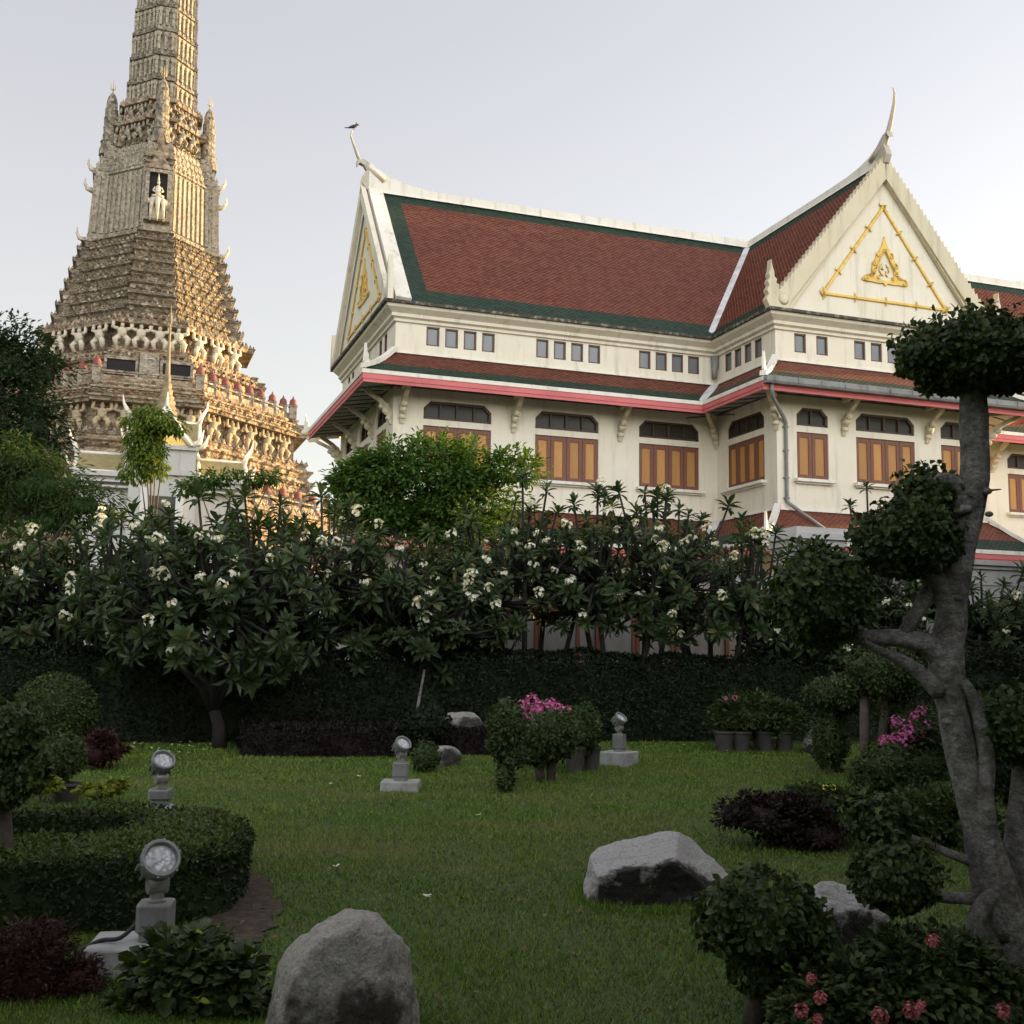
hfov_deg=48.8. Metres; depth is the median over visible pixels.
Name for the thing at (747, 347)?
vent window
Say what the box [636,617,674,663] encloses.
door
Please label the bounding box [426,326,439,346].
vent window
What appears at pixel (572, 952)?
fallen leaves
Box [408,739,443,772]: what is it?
dark shrub
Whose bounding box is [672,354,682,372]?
vent window
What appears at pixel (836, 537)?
wall pier
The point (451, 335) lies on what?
vent window
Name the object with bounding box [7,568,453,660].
perimeter wall
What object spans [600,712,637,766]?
floodlight
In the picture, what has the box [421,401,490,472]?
window
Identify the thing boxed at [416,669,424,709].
wooden stake
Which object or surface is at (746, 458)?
window
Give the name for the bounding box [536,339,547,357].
vent window
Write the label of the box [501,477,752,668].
frangipani tree
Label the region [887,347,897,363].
vent window
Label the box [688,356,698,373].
vent window
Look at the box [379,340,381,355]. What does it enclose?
vent window
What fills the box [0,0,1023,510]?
sky
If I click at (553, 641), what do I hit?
door
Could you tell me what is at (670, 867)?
boulder
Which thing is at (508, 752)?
leafy column
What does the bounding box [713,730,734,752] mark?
flower pot
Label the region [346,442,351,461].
window
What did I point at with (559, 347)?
vent window
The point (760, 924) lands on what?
clipped shrub
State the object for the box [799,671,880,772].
tiered shrub
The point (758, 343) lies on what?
vent window
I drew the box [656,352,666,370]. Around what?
vent window
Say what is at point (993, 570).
garden wall
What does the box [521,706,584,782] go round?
clipped shrub
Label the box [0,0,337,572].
prang tower
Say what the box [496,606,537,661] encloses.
door
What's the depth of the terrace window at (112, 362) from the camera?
91.25 m
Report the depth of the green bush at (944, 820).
9.63 m
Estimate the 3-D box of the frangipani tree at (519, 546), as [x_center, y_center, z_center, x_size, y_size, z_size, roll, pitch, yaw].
[0.304,1.951,22.358,4.981,5.153,4.614,1,-7,0]
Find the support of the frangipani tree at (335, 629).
on the lawn at (584, 1000)
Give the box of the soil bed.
[195,870,284,941]
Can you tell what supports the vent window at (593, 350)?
in the temple hall
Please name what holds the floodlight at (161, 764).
on the lawn at (584, 1000)
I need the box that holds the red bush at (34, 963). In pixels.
[0,912,112,1008]
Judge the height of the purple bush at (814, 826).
0.586 m
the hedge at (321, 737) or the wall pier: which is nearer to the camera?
the hedge at (321, 737)
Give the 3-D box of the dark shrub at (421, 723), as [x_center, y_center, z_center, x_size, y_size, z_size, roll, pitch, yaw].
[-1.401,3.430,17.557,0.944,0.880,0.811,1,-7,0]
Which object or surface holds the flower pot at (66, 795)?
on the lawn at (584, 1000)
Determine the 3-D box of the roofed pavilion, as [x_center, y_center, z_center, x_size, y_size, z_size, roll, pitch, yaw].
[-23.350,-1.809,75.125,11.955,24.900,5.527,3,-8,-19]
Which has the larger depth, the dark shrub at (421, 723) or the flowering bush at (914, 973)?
the dark shrub at (421, 723)
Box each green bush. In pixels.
[778,779,884,839]
[885,785,1005,853]
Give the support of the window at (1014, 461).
in the temple hall
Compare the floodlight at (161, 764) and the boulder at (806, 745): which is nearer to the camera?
the floodlight at (161, 764)
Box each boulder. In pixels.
[265,908,419,1023]
[435,745,461,766]
[445,712,481,729]
[583,831,727,904]
[802,729,816,752]
[813,881,888,948]
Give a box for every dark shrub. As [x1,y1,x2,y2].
[397,704,452,751]
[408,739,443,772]
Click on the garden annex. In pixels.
(622, 643)
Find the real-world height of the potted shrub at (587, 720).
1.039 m
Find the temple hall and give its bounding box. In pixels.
[300,88,1023,623]
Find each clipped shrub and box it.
[0,696,56,857]
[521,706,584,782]
[689,859,839,1023]
[837,646,927,753]
[847,741,918,792]
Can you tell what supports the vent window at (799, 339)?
in the temple hall
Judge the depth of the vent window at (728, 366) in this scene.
35.84 m
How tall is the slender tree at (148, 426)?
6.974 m
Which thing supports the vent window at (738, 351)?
in the temple hall
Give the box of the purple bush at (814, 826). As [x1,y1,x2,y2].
[709,786,854,853]
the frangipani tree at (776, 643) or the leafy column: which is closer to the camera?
the leafy column
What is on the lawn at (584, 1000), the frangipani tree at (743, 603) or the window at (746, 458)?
the frangipani tree at (743, 603)
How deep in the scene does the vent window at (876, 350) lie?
34.40 m
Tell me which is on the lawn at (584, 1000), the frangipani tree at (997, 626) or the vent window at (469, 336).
the frangipani tree at (997, 626)
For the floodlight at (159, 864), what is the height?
0.678 m
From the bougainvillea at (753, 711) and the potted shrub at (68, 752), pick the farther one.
the bougainvillea at (753, 711)
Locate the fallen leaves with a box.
[82,747,961,1012]
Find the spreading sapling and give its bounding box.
[168,466,287,532]
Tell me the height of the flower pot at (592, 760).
0.340 m
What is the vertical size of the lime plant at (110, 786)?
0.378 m
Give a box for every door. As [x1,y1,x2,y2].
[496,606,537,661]
[538,607,579,662]
[595,608,635,662]
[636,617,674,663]
[675,611,707,664]
[724,628,755,664]
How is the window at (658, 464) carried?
in the temple hall
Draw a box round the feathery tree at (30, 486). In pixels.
[0,427,132,593]
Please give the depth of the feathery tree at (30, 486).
22.44 m
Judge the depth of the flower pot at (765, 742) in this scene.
19.16 m
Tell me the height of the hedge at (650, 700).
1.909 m
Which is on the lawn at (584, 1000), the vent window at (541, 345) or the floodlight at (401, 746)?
the floodlight at (401, 746)
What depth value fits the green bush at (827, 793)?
9.91 m
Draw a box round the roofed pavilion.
[66,303,255,567]
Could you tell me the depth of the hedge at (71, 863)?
6.72 m
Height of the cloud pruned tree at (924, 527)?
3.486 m
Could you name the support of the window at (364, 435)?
in the temple hall
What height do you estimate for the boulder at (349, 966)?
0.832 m
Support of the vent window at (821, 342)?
in the temple hall
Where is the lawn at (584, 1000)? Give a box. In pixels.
[0,740,1006,1023]
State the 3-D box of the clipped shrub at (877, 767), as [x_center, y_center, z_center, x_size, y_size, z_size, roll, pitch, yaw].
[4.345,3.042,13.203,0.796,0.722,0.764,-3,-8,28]
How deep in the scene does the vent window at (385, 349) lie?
34.34 m
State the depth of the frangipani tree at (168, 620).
17.96 m
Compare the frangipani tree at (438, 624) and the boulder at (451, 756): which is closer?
the boulder at (451, 756)
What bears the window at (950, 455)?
in the temple hall
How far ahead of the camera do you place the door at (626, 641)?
27.03 m
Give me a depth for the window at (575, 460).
34.42 m
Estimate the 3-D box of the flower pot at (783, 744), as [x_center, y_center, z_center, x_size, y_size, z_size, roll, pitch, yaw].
[4.662,3.939,19.340,0.389,0.360,0.383,1,-7,0]
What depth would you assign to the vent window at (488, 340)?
33.95 m
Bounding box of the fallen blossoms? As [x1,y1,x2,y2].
[132,741,727,896]
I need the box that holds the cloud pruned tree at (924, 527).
[751,297,1023,991]
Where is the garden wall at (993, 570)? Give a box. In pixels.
[847,554,1023,664]
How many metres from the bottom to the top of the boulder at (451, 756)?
0.425 m
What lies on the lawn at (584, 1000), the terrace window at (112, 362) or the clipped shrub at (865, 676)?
the clipped shrub at (865, 676)
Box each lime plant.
[25,774,65,803]
[70,776,132,807]
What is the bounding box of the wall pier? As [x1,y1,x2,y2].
[765,526,850,663]
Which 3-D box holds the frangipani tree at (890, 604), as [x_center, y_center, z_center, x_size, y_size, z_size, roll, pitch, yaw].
[8.135,2.116,24.125,3.325,5.438,3.043,8,-10,-43]
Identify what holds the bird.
on the temple hall
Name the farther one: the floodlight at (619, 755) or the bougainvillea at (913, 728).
the floodlight at (619, 755)
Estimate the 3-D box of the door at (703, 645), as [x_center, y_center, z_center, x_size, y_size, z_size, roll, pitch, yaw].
[4.447,3.778,27.597,1.030,2.700,0.080,3,-8,-19]
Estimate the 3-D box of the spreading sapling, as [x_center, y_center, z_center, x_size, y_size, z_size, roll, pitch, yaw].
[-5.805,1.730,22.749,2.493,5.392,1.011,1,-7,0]
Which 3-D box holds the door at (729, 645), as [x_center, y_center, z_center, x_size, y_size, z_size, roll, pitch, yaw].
[5.768,3.856,28.055,1.030,2.700,0.080,3,-8,-19]
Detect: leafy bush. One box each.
[99,916,276,1020]
[907,640,1023,727]
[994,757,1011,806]
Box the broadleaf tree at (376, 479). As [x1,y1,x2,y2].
[310,425,555,635]
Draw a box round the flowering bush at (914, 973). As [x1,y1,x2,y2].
[761,916,1023,1023]
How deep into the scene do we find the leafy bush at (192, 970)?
5.00 m
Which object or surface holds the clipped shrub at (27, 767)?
on the lawn at (584, 1000)
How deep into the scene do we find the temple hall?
34.64 m
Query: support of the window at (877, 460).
in the temple hall
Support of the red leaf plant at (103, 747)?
on the lawn at (584, 1000)
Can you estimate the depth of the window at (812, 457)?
33.24 m
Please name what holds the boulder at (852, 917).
on the lawn at (584, 1000)
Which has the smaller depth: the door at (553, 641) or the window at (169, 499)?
the door at (553, 641)
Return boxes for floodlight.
[77,838,206,979]
[147,749,175,808]
[380,736,420,791]
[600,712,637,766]
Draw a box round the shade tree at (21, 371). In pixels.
[0,308,84,523]
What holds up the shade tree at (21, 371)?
on the lawn at (584, 1000)
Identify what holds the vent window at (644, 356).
in the temple hall
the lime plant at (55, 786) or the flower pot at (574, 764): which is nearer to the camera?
the lime plant at (55, 786)
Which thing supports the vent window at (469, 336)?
in the temple hall
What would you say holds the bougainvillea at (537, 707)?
on the lawn at (584, 1000)
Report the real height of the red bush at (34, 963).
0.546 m
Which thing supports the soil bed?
on the lawn at (584, 1000)
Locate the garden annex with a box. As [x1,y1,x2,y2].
[423,568,769,664]
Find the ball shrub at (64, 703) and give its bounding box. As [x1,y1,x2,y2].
[14,670,101,742]
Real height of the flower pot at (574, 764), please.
0.360 m
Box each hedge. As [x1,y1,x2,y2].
[0,637,1021,743]
[0,796,255,935]
[235,714,491,757]
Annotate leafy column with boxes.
[480,696,530,792]
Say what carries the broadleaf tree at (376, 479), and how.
on the lawn at (584, 1000)
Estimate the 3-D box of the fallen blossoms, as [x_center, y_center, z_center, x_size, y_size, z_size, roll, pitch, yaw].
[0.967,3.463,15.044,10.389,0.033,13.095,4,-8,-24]
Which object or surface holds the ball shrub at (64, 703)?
on the lawn at (584, 1000)
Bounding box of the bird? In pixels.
[344,122,358,127]
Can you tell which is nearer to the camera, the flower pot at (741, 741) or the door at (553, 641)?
the flower pot at (741, 741)
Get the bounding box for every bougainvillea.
[517,693,571,770]
[701,687,810,750]
[869,688,951,790]
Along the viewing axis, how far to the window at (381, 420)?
34.54 m
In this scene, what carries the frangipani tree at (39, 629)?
on the lawn at (584, 1000)
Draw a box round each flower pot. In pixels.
[52,781,81,803]
[565,747,586,773]
[585,746,601,771]
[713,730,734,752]
[730,731,752,752]
[754,730,776,752]
[775,731,794,752]
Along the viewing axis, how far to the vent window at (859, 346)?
34.21 m
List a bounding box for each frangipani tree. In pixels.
[0,503,212,656]
[0,541,105,657]
[62,477,350,747]
[234,481,423,678]
[337,536,525,685]
[417,466,645,662]
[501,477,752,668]
[606,494,805,664]
[721,568,881,678]
[838,479,980,667]
[927,559,1023,669]
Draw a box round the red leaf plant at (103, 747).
[80,727,133,768]
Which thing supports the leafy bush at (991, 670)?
on the lawn at (584, 1000)
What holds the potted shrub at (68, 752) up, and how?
in the flower pot at (66, 795)
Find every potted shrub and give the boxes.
[41,728,88,783]
[566,700,603,770]
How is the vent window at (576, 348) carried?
in the temple hall
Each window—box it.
[103,352,193,381]
[147,495,175,526]
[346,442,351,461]
[361,426,367,455]
[377,410,385,452]
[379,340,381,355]
[384,334,386,352]
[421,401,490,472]
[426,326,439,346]
[445,329,457,348]
[464,331,476,350]
[482,333,494,352]
[533,411,603,488]
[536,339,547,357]
[554,341,565,359]
[571,343,582,361]
[588,345,599,363]
[636,421,705,495]
[639,350,649,368]
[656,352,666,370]
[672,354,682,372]
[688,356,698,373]
[720,412,766,494]
[725,352,731,371]
[735,347,740,367]
[745,343,750,362]
[755,337,761,358]
[794,333,805,352]
[794,408,836,485]
[816,336,827,355]
[854,341,864,359]
[854,414,913,489]
[871,343,881,361]
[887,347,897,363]
[940,422,959,474]
[1007,454,1023,517]
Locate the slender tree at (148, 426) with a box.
[115,401,192,653]

